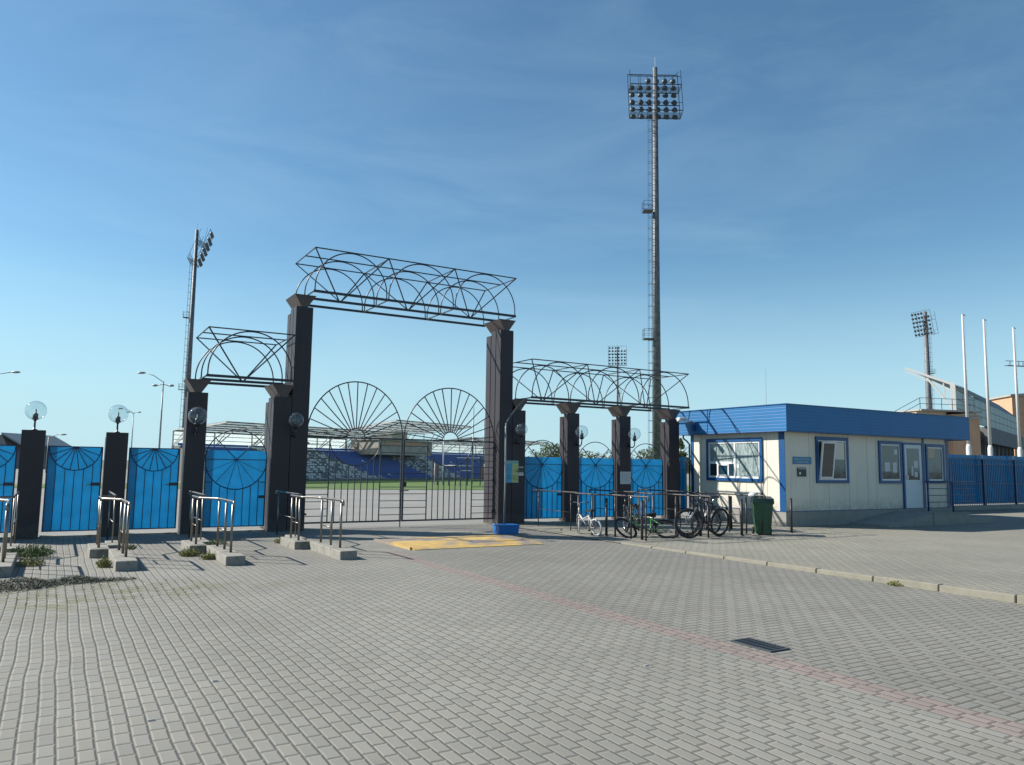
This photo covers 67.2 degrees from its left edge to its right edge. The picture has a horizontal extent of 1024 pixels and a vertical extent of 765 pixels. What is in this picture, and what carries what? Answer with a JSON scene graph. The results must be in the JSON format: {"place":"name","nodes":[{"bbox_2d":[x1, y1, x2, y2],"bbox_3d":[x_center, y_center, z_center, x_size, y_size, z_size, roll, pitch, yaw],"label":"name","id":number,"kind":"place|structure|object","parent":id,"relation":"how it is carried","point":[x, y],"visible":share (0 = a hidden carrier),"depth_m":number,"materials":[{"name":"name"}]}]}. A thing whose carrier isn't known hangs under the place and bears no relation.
{"place":"outdoors","nodes":[
{"label":"outdoors","id":0,"kind":"place"},
{"bbox_2d":[0,579,212,607],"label":"joint grass","id":1,"kind":"structure","parent":0,"point":[104,596],"depth_m":9.61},
{"bbox_2d":[14,479,688,490],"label":"playing field","id":2,"kind":"structure","parent":0,"point":[388,484],"depth_m":58.45,"materials":[{"name":"green plant"}]},
{"bbox_2d":[434,466,436,484],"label":"red board","id":3,"kind":"object","parent":2,"relation":"on","point":[435,471],"visible":0.54,"depth_m":61.21,"materials":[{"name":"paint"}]},
{"bbox_2d":[442,434,473,483],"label":"rugby goal","id":4,"kind":"object","parent":2,"relation":"on","point":[454,465],"visible":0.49,"depth_m":65.96,"materials":[{"name":"white metal"}]},
{"bbox_2d":[437,456,480,485],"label":"exercise frame","id":5,"kind":"object","parent":2,"relation":"on","point":[461,470],"visible":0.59,"depth_m":60.34,"materials":[{"name":"black metal"}]},
{"bbox_2d":[482,420,484,479],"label":"thin pole","id":6,"kind":"object","parent":2,"relation":"on","point":[483,444],"visible":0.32,"depth_m":79.85,"materials":[{"name":"metal"}]},
{"bbox_2d":[102,460,688,543],"bbox_3d":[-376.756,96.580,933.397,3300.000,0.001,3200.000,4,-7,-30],"label":"ground","id":7,"kind":"structure","parent":0,"point":[487,523],"depth_m":19.71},
{"bbox_2d":[528,449,690,470],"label":"wood","id":8,"kind":"object","parent":7,"relation":"on","point":[597,455],"visible":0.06,"depth_m":229.16,"materials":[{"name":"green plant"}]},
{"bbox_2d":[608,346,626,404],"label":"floodlight mast","id":9,"kind":"object","parent":7,"relation":"on","point":[617,365],"visible":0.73,"depth_m":264.61,"materials":[{"name":"metal"}]},
{"bbox_2d":[637,446,651,458],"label":"tree","id":10,"kind":"object","parent":7,"relation":"on","point":[647,450],"visible":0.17,"depth_m":219.83,"materials":[{"name":"green plant"}]},
{"bbox_2d":[627,67,682,459],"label":"floodlight mast","id":11,"kind":"object","parent":7,"relation":"on","point":[654,117],"visible":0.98,"depth_m":81.71,"materials":[{"name":"metal"}]},
{"bbox_2d":[621,542,1023,603],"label":"kerb","id":12,"kind":"structure","parent":7,"relation":"on","point":[989,594],"depth_m":11.39,"materials":[{"name":"concrete"}]},
{"bbox_2d":[911,309,938,408],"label":"floodlight mast","id":13,"kind":"object","parent":7,"relation":"on","point":[927,359],"visible":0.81,"depth_m":195.02,"materials":[{"name":"metal"}]},
{"bbox_2d":[905,367,1023,455],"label":"stand","id":14,"kind":"object","parent":7,"relation":"on","point":[1004,431],"visible":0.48,"depth_m":181.30,"materials":[{"name":"metal"}]},
{"bbox_2d":[989,393,1023,456],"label":"building","id":15,"kind":"structure","parent":7,"relation":"on","point":[1007,403],"depth_m":289.38,"materials":[{"name":"brown stone"}]},
{"bbox_2d":[1004,360,1023,366],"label":"tower crane","id":16,"kind":"object","parent":7,"relation":"on","point":[1018,365],"visible":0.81,"depth_m":294.99,"materials":[{"name":"metal"}]},
{"bbox_2d":[0,469,1021,535],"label":"stadium yard","id":17,"kind":"structure","parent":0,"point":[388,497],"depth_m":28.67,"materials":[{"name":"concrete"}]},
{"bbox_2d":[0,432,70,468],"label":"ribbed hall","id":18,"kind":"structure","parent":17,"relation":"on","point":[10,438],"depth_m":122.08,"materials":[{"name":"metal"}]},
{"bbox_2d":[117,408,140,446],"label":"street lamp","id":19,"kind":"object","parent":17,"relation":"on","point":[133,421],"visible":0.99,"depth_m":109.88,"materials":[{"name":"metal"}]},
{"bbox_2d":[137,372,173,447],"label":"street lamp","id":20,"kind":"object","parent":17,"relation":"on","point":[163,384],"visible":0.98,"depth_m":64.83,"materials":[{"name":"metal"}]},
{"bbox_2d":[178,224,213,445],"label":"floodlight mast","id":21,"kind":"object","parent":17,"relation":"on","point":[193,261],"visible":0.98,"depth_m":137.25,"materials":[{"name":"metal"}]},
{"bbox_2d":[171,419,547,481],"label":"grandstand","id":22,"kind":"object","parent":17,"relation":"on","point":[360,451],"visible":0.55,"depth_m":77.64,"materials":[{"name":"plastic"}]},
{"bbox_2d":[385,442,426,445],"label":"cabin window","id":23,"kind":"structure","parent":22,"relation":"in","point":[390,443],"depth_m":81.02,"materials":[{"name":"grey glass"}]},
{"bbox_2d":[536,442,579,456],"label":"tree","id":24,"kind":"object","parent":17,"relation":"on","point":[550,448],"visible":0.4,"depth_m":178.93,"materials":[{"name":"green plant"}]},
{"bbox_2d":[679,438,688,472],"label":"tree","id":25,"kind":"object","parent":17,"relation":"on","point":[682,447],"visible":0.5,"depth_m":119.44,"materials":[{"name":"green plant"}]},
{"bbox_2d":[961,314,971,454],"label":"flagpole","id":26,"kind":"object","parent":17,"relation":"on","point":[968,449],"visible":0.54,"depth_m":46.56,"materials":[{"name":"white metal"}]},
{"bbox_2d":[983,319,992,455],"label":"flagpole","id":27,"kind":"object","parent":17,"relation":"on","point":[990,450],"visible":0.53,"depth_m":47.92,"materials":[{"name":"metal"}]},
{"bbox_2d":[1012,327,1022,456],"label":"flagpole","id":28,"kind":"object","parent":17,"relation":"on","point":[1019,452],"visible":0.68,"depth_m":50.48,"materials":[{"name":"metal"}]},
{"bbox_2d":[0,523,1023,764],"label":"plaza","id":29,"kind":"structure","parent":0,"point":[370,655],"depth_m":5.90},
{"bbox_2d":[0,491,19,576],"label":"queue rail","id":30,"kind":"object","parent":29,"relation":"on","point":[8,561],"visible":0.91,"depth_m":11.62,"materials":[{"name":"metal"}]},
{"bbox_2d":[13,430,45,538],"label":"gate pillar","id":31,"kind":"structure","parent":29,"relation":"on","point":[31,466],"depth_m":15.93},
{"bbox_2d":[0,445,17,538],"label":"wicket gate","id":32,"kind":"structure","parent":31,"relation":"attached to","point":[8,457],"depth_m":15.91,"materials":[{"name":"blue metal"}]},
{"bbox_2d":[24,409,46,429],"bbox_3d":[-10.084,0.698,16.297,0.410,0.623,0.410,4,-7,-30],"label":"globe lamp","id":33,"kind":"object","parent":31,"relation":"on","point":[35,418],"visible":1,"depth_m":16.26,"materials":[{"name":"metal"}]},
{"bbox_2d":[39,446,102,537],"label":"wicket gate","id":34,"kind":"structure","parent":31,"relation":"attached to","point":[72,489],"depth_m":16.48,"materials":[{"name":"blue metal"}]},
{"bbox_2d":[16,556,45,566],"bbox_3d":[-7.432,2.761,11.897,0.413,0.152,0.356,4,-7,-30],"label":"weed clump","id":35,"kind":"object","parent":29,"relation":"on","point":[30,561],"visible":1,"depth_m":11.85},
{"bbox_2d":[7,541,55,557],"bbox_3d":[-8.001,2.780,12.834,0.728,0.260,0.615,4,-7,-30],"label":"weed clump","id":36,"kind":"object","parent":29,"relation":"on","point":[35,551],"visible":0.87,"depth_m":12.77,"materials":[{"name":"green plant"}]},
{"bbox_2d":[0,574,135,593],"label":"dry weed heap","id":37,"kind":"object","parent":29,"relation":"on","point":[17,580],"visible":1,"depth_m":10.09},
{"bbox_2d":[95,555,111,567],"bbox_3d":[-6.285,2.757,11.866,0.254,0.188,0.226,4,-7,-30],"label":"weed clump","id":38,"kind":"object","parent":29,"relation":"on","point":[104,562],"visible":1,"depth_m":11.84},
{"bbox_2d":[87,491,137,571],"bbox_3d":[-7.196,2.538,13.722,0.580,1.019,5.269,4,-7,-30],"label":"queue rail","id":39,"kind":"object","parent":29,"relation":"on","point":[123,559],"visible":0.98,"depth_m":12.90,"materials":[{"name":"metal"}]},
{"bbox_2d":[101,432,128,536],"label":"gate pillar","id":40,"kind":"structure","parent":29,"relation":"on","point":[115,463],"depth_m":16.73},
{"bbox_2d":[115,412,120,431],"bbox_3d":[-8.739,0.801,17.080,0.410,0.623,0.410,4,-7,-30],"label":"globe lamp","id":41,"kind":"object","parent":40,"relation":"on","point":[117,419],"visible":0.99,"depth_m":17.04,"materials":[{"name":"paint"}]},
{"bbox_2d":[122,447,179,534],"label":"wicket gate","id":42,"kind":"structure","parent":40,"relation":"attached to","point":[152,485],"depth_m":17.28,"materials":[{"name":"blue metal"}]},
{"bbox_2d":[178,546,200,556],"bbox_3d":[-5.617,2.936,13.412,0.333,0.182,0.369,-4,-8,40],"label":"weed clump","id":43,"kind":"object","parent":29,"relation":"on","point":[188,552],"visible":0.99,"depth_m":13.35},
{"bbox_2d":[177,378,210,533],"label":"gate pillar","id":44,"kind":"structure","parent":29,"relation":"on","point":[193,452],"depth_m":17.60,"materials":[{"name":"metal"}]},
{"bbox_2d":[193,414,200,434],"bbox_3d":[-7.131,0.871,17.436,0.410,0.641,0.505,4,-7,-30],"label":"globe lamp","id":45,"kind":"object","parent":44,"relation":"attached to","point":[197,423],"visible":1,"depth_m":17.37,"materials":[{"name":"metal"}]},
{"bbox_2d":[195,326,294,387],"bbox_3d":[-6.541,-0.568,18.773,1.979,1.153,1.900,4,-7,-30],"label":"arch truss","id":46,"kind":"object","parent":44,"relation":"on","point":[273,379],"visible":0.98,"depth_m":18.60,"materials":[{"name":"metal"}]},
{"bbox_2d":[200,549,214,559],"bbox_3d":[-5.130,2.902,13.006,0.276,0.170,0.255,0,-6,4],"label":"weed clump","id":47,"kind":"object","parent":29,"relation":"on","point":[210,556],"visible":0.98,"depth_m":12.96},
{"bbox_2d":[181,491,244,565],"bbox_3d":[-5.851,2.641,14.505,0.580,1.019,5.269,4,-7,-30],"label":"queue rail","id":48,"kind":"object","parent":29,"relation":"on","point":[225,555],"visible":0.94,"depth_m":13.68,"materials":[{"name":"metal"}]},
{"bbox_2d":[206,537,227,544],"bbox_3d":[-5.453,2.930,14.201,0.415,0.155,0.344,4,-7,-30],"label":"weed clump","id":49,"kind":"object","parent":29,"relation":"on","point":[213,542],"visible":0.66,"depth_m":14.16,"materials":[{"name":"green plant"}]},
{"bbox_2d":[260,384,294,531],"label":"gate pillar","id":50,"kind":"structure","parent":29,"relation":"on","point":[277,425],"depth_m":18.58,"materials":[{"name":"metal"}]},
{"bbox_2d":[202,429,266,532],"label":"wicket gate","id":51,"kind":"structure","parent":50,"relation":"attached to","point":[238,478],"depth_m":18.18,"materials":[{"name":"blue metal"}]},
{"bbox_2d":[285,293,315,530],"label":"gate pillar","id":52,"kind":"structure","parent":29,"relation":"on","point":[299,343],"depth_m":18.95,"materials":[{"name":"metal"}]},
{"bbox_2d":[291,415,302,437],"bbox_3d":[-5.223,1.032,18.559,0.360,0.616,0.480,4,-7,-30],"label":"globe lamp","id":53,"kind":"object","parent":52,"relation":"attached to","point":[295,426],"visible":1,"depth_m":18.48,"materials":[{"name":"metal"}]},
{"bbox_2d":[304,381,402,526],"bbox_3d":[-4.017,1.834,19.744,2.606,3.756,0.070,4,-7,-30],"label":"gate leaf","id":54,"kind":"object","parent":52,"relation":"attached to","point":[380,473],"visible":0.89,"depth_m":19.80,"materials":[{"name":"paint"}]},
{"bbox_2d":[295,247,516,326],"bbox_3d":[-2.836,-2.514,21.151,5.779,1.133,1.900,4,-7,-30],"label":"arch truss","id":55,"kind":"object","parent":52,"relation":"on","point":[376,298],"visible":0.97,"depth_m":20.97,"materials":[{"name":"metal"}]},
{"bbox_2d":[275,490,356,559],"bbox_3d":[-4.247,2.764,15.438,0.580,1.019,5.269,4,-7,-30],"label":"queue rail","id":56,"kind":"object","parent":29,"relation":"on","point":[330,548],"visible":0.97,"depth_m":14.61,"materials":[{"name":"metal"}]},
{"bbox_2d":[373,534,542,549],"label":"yellow painted paving patch","id":57,"kind":"structure","parent":29,"relation":"on","point":[446,542],"depth_m":16.00,"materials":[{"name":"yellow paint"}]},
{"bbox_2d":[492,524,519,534],"bbox_3d":[-0.147,3.543,18.612,0.570,0.225,0.410,4,-7,-24],"label":"weighted box","id":58,"kind":"object","parent":29,"relation":"on","point":[501,529],"visible":1,"depth_m":18.46,"materials":[{"name":"blue plastic"}]},
{"bbox_2d":[503,397,531,524],"bbox_3d":[0.139,1.916,20.179,0.118,3.351,2.980,-1,-6,13],"label":"cable pole","id":59,"kind":"object","parent":58,"relation":"on","point":[505,459],"visible":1,"depth_m":18.73,"materials":[{"name":"metal"}]},
{"bbox_2d":[378,551,1023,738],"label":"red paver strip","id":60,"kind":"object","parent":29,"relation":"on","point":[998,724],"visible":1,"depth_m":6.61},
{"bbox_2d":[0,0,1023,459],"label":"sky","id":61,"kind":"structure","parent":0,"point":[832,173],"materials":[{"name":"blue"}]},
{"bbox_2d":[396,541,1023,723],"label":"road","id":62,"kind":"structure","parent":0,"point":[964,651],"depth_m":9.05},
{"bbox_2d":[730,638,789,651],"bbox_3d":[2.321,2.460,7.223,0.255,0.014,0.488,4,-7,-30],"label":"storm drain","id":63,"kind":"object","parent":62,"relation":"on","point":[760,645],"visible":1,"depth_m":7.20,"materials":[{"name":"grey metal"}]},
{"bbox_2d":[886,580,900,585],"bbox_3d":[5.555,2.898,11.147,0.325,0.084,0.245,4,-7,-30],"label":"weed clump","id":64,"kind":"object","parent":62,"relation":"on","point":[893,582],"visible":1,"depth_m":11.11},
{"bbox_2d":[485,508,1023,594],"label":"pavement","id":65,"kind":"structure","parent":0,"point":[987,556],"depth_m":16.48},
{"bbox_2d":[483,319,514,523],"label":"gate pillar","id":66,"kind":"structure","parent":65,"relation":"on","point":[499,378],"depth_m":21.96,"materials":[{"name":"metal"}]},
{"bbox_2d":[399,388,495,520],"bbox_3d":[-1.722,1.939,21.080,2.881,3.616,0.082,4,-7,-30],"label":"gate leaf","id":67,"kind":"object","parent":66,"relation":"attached to","point":[426,466],"visible":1,"depth_m":21.07,"materials":[{"name":"paint"}]},
{"bbox_2d":[506,460,518,482],"bbox_3d":[0.001,2.518,21.761,0.420,0.620,0.006,4,-7,-30],"label":"poster","id":68,"kind":"object","parent":66,"relation":"attached to","point":[512,467],"visible":0.91,"depth_m":21.76,"materials":[{"name":"paper"}]},
{"bbox_2d":[511,399,527,523],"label":"gate pillar","id":69,"kind":"structure","parent":65,"relation":"on","point":[518,488],"depth_m":21.91,"materials":[{"name":"metal"}]},
{"bbox_2d":[514,427,523,444],"bbox_3d":[0.227,1.450,21.732,0.360,0.616,0.480,4,-7,-30],"label":"globe lamp","id":70,"kind":"object","parent":69,"relation":"attached to","point":[521,434],"visible":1,"depth_m":21.66,"materials":[{"name":"metal"}]},
{"bbox_2d":[519,466,523,475],"bbox_3d":[0.260,2.518,21.914,0.160,0.260,0.006,4,-7,-30],"label":"sign","id":71,"kind":"object","parent":69,"relation":"attached to","point":[521,470],"visible":1,"depth_m":21.92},
{"bbox_2d":[524,440,562,522],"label":"wicket gate","id":72,"kind":"structure","parent":69,"relation":"attached to","point":[543,473],"depth_m":22.51,"materials":[{"name":"blue metal"}]},
{"bbox_2d":[513,359,689,411],"bbox_3d":[2.660,0.157,24.127,5.998,1.133,1.900,4,-7,-30],"label":"arch truss","id":73,"kind":"object","parent":69,"relation":"on","point":[596,404],"visible":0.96,"depth_m":23.95,"materials":[{"name":"metal"}]},
{"bbox_2d":[555,403,580,521],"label":"gate pillar","id":74,"kind":"structure","parent":65,"relation":"on","point":[569,433],"depth_m":22.88,"materials":[{"name":"metal"}]},
{"bbox_2d":[575,430,583,446],"bbox_3d":[2.032,1.583,22.777,0.380,0.626,0.490,4,-7,-30],"label":"globe lamp","id":75,"kind":"object","parent":74,"relation":"attached to","point":[581,437],"visible":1,"depth_m":22.70,"materials":[{"name":"paint"}]},
{"bbox_2d":[579,442,613,520],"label":"wicket gate","id":76,"kind":"structure","parent":74,"relation":"attached to","point":[596,473],"depth_m":23.48,"materials":[{"name":"blue metal"}]},
{"bbox_2d":[569,501,601,535],"bbox_3d":[1.783,3.251,18.541,0.409,0.835,1.039,-6,-1,-37],"label":"bicycle","id":77,"kind":"object","parent":65,"relation":"on","point":[591,524],"visible":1,"depth_m":18.45,"materials":[{"name":"silver metal"}]},
{"bbox_2d":[533,489,649,540],"bbox_3d":[1.703,3.237,19.150,0.352,0.999,4.839,4,-7,-30],"label":"queue rail","id":78,"kind":"object","parent":65,"relation":"on","point":[591,515],"visible":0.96,"depth_m":18.19,"materials":[{"name":"metal"}]},
{"bbox_2d":[604,498,608,535],"bbox_3d":[2.249,3.201,18.346,0.110,0.892,0.107,4,-7,-30],"label":"bollard","id":79,"kind":"object","parent":65,"relation":"on","point":[606,516],"visible":1,"depth_m":18.32,"materials":[{"name":"metal"}]},
{"bbox_2d":[607,406,631,520],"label":"gate pillar","id":80,"kind":"structure","parent":65,"relation":"on","point":[621,435],"depth_m":23.89,"materials":[{"name":"metal"}]},
{"bbox_2d":[620,472,630,483],"bbox_3d":[3.508,2.946,23.787,0.420,0.380,0.006,4,-7,-30],"label":"paper notice","id":81,"kind":"object","parent":80,"relation":"attached to","point":[625,477],"visible":1,"depth_m":23.78,"materials":[{"name":"paper"}]},
{"bbox_2d":[627,432,636,447],"bbox_3d":[3.748,1.714,23.776,0.380,0.626,0.490,4,-7,-30],"label":"globe lamp","id":82,"kind":"object","parent":80,"relation":"attached to","point":[634,439],"visible":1,"depth_m":23.70,"materials":[{"name":"paint"}]},
{"bbox_2d":[631,443,664,519],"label":"wicket gate","id":83,"kind":"structure","parent":80,"relation":"attached to","point":[646,473],"depth_m":24.50,"materials":[{"name":"blue metal"}]},
{"bbox_2d":[613,491,639,531],"bbox_3d":[3.038,3.308,19.964,0.536,1.054,1.612,-9,-9,24],"label":"bicycle","id":84,"kind":"object","parent":65,"relation":"on","point":[627,509],"visible":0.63,"depth_m":19.73,"materials":[{"name":"metal"}]},
{"bbox_2d":[640,500,643,539],"bbox_3d":[2.952,3.119,17.487,0.110,0.892,0.107,4,-7,-30],"label":"bollard","id":85,"kind":"object","parent":65,"relation":"on","point":[641,520],"visible":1,"depth_m":17.46,"materials":[{"name":"black metal"}]},
{"bbox_2d":[614,504,679,537],"bbox_3d":[3.163,3.383,18.310,1.567,0.558,1.016,1,28,-2],"label":"bicycle","id":86,"kind":"object","parent":65,"relation":"on","point":[656,523],"visible":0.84,"depth_m":18.17,"materials":[{"name":"metal"}]},
{"bbox_2d":[589,489,711,537],"bbox_3d":[3.341,3.363,20.104,0.352,0.999,4.839,4,-7,-30],"label":"queue rail","id":87,"kind":"object","parent":65,"relation":"on","point":[594,490],"visible":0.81,"depth_m":19.38,"materials":[{"name":"metal"}]},
{"bbox_2d":[655,409,679,518],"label":"gate pillar","id":88,"kind":"structure","parent":65,"relation":"on","point":[669,430],"depth_m":24.88,"materials":[{"name":"metal"}]},
{"bbox_2d":[675,499,677,536],"bbox_3d":[3.895,3.216,18.266,0.110,0.892,0.107,4,-7,-30],"label":"bollard","id":89,"kind":"object","parent":65,"relation":"on","point":[676,513],"visible":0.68,"depth_m":18.26,"materials":[{"name":"black metal"}]},
{"bbox_2d":[679,457,689,509],"bbox_3d":[5.564,3.442,25.324,0.645,2.020,0.213,4,-7,-30],"label":"iron fence","id":90,"kind":"object","parent":65,"relation":"on","point":[683,462],"visible":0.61,"depth_m":25.47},
{"bbox_2d":[678,491,720,535],"bbox_3d":[4.692,3.231,19.111,1.632,1.064,0.536,6,-14,-40],"label":"bicycle","id":91,"kind":"object","parent":65,"relation":"on","point":[697,519],"visible":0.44,"depth_m":18.98,"materials":[{"name":"metal"}]},
{"bbox_2d":[699,499,701,535],"bbox_3d":[4.567,3.267,18.658,0.110,0.892,0.107,4,-7,-30],"label":"bollard","id":92,"kind":"object","parent":65,"relation":"on","point":[700,509],"visible":0.67,"depth_m":18.65,"materials":[{"name":"black metal"}]},
{"bbox_2d":[674,492,728,537],"bbox_3d":[4.626,3.115,18.267,1.696,1.117,0.530,5,-2,-36],"label":"bicycle","id":93,"kind":"object","parent":65,"relation":"on","point":[711,515],"visible":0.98,"depth_m":18.20,"materials":[{"name":"metal"}]},
{"bbox_2d":[638,489,765,534],"bbox_3d":[4.919,3.484,21.023,0.352,0.999,4.839,4,-7,-30],"label":"queue rail","id":94,"kind":"object","parent":65,"relation":"on","point":[764,496],"visible":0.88,"depth_m":20.16,"materials":[{"name":"metal"}]},
{"bbox_2d":[730,496,732,528],"bbox_3d":[5.933,3.523,20.860,0.110,0.892,0.107,4,-7,-30],"label":"bollard","id":95,"kind":"object","parent":65,"relation":"on","point":[731,512],"visible":0.81,"depth_m":20.83,"materials":[{"name":"black metal"}]},
{"bbox_2d":[740,499,743,535],"bbox_3d":[5.668,3.321,19.011,0.110,0.892,0.107,4,-7,-30],"label":"bollard","id":96,"kind":"object","parent":65,"relation":"on","point":[741,515],"visible":1,"depth_m":18.99,"materials":[{"name":"black metal"}]},
{"bbox_2d":[750,496,773,533],"bbox_3d":[6.288,3.339,19.349,0.521,0.945,0.635,0,-6,12],"label":"wheelie bin","id":97,"kind":"object","parent":65,"relation":"on","point":[762,508],"visible":1,"depth_m":19.10,"materials":[{"name":"green plastic"}]},
{"bbox_2d":[748,492,757,496],"bbox_3d":[6.114,2.841,19.470,0.252,0.151,0.249,4,-7,-30],"label":"rubbish bag","id":98,"kind":"object","parent":97,"relation":"on","point":[751,494],"visible":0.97,"depth_m":19.39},
{"bbox_2d":[789,498,793,532],"bbox_3d":[7.243,3.446,19.973,0.110,0.892,0.107,4,-7,-30],"label":"bollard","id":99,"kind":"object","parent":65,"relation":"on","point":[791,522],"visible":1,"depth_m":19.94,"materials":[{"name":"black metal"}]},
{"bbox_2d":[676,370,995,526],"bbox_3d":[10.942,2.116,25.758,9.330,4.900,5.640,4,-7,-30],"label":"gatehouse kiosk","id":100,"kind":"object","parent":65,"relation":"on","point":[823,465],"visible":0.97,"depth_m":23.77,"materials":[{"name":"beige"}]},
{"bbox_2d":[677,417,694,430],"bbox_3d":[5.630,1.337,24.903,0.852,0.438,0.159,6,-8,-42],"label":"security camera","id":101,"kind":"object","parent":100,"relation":"attached to","point":[692,425],"visible":1,"depth_m":24.97,"materials":[{"name":"white plastic"}]},
{"bbox_2d":[706,437,762,481],"bbox_3d":[6.869,2.390,23.883,0.060,1.320,2.290,4,-7,-30],"label":"window","id":102,"kind":"structure","parent":100,"relation":"in","point":[742,459],"depth_m":23.82,"materials":[{"name":"glass"}]},
{"bbox_2d":[815,436,849,482],"bbox_3d":[9.711,2.335,23.182,1.490,1.380,0.219,4,-7,-30],"label":"window","id":103,"kind":"structure","parent":100,"relation":"in","point":[831,453],"depth_m":23.10,"materials":[{"name":"white plastic"}]},
{"bbox_2d":[878,441,902,483],"bbox_3d":[12.124,2.555,24.675,1.180,1.350,0.060,4,-7,-30],"label":"window","id":104,"kind":"structure","parent":100,"relation":"in","point":[890,465],"depth_m":24.68,"materials":[{"name":"glass"}]},
{"bbox_2d":[902,443,925,507],"bbox_3d":[13.146,3.041,25.207,1.100,2.113,0.100,4,-7,-30],"label":"door","id":105,"kind":"structure","parent":100,"relation":"in","point":[912,453],"depth_m":25.19,"materials":[{"name":"white plastic"}]},
{"bbox_2d":[924,444,945,483],"bbox_3d":[14.232,2.737,25.901,1.050,1.310,0.060,4,-7,-30],"label":"window","id":106,"kind":"structure","parent":100,"relation":"in","point":[935,457],"depth_m":25.90,"materials":[{"name":"blue plastic"}]},
{"bbox_2d":[925,481,975,511],"bbox_3d":[14.709,3.960,25.758,2.850,1.320,0.055,4,-7,-30],"label":"entrance railing","id":107,"kind":"object","parent":65,"relation":"on","point":[928,495],"visible":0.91,"depth_m":25.74,"materials":[{"name":"metal"}]},
{"bbox_2d":[948,454,1023,510],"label":"iron fence","id":108,"kind":"object","parent":65,"relation":"on","point":[998,479],"visible":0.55,"depth_m":34.10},
{"bbox_2d":[895,397,981,454],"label":"service building","id":109,"kind":"structure","parent":0,"point":[957,447],"depth_m":95.65,"materials":[{"name":"brown stone"}]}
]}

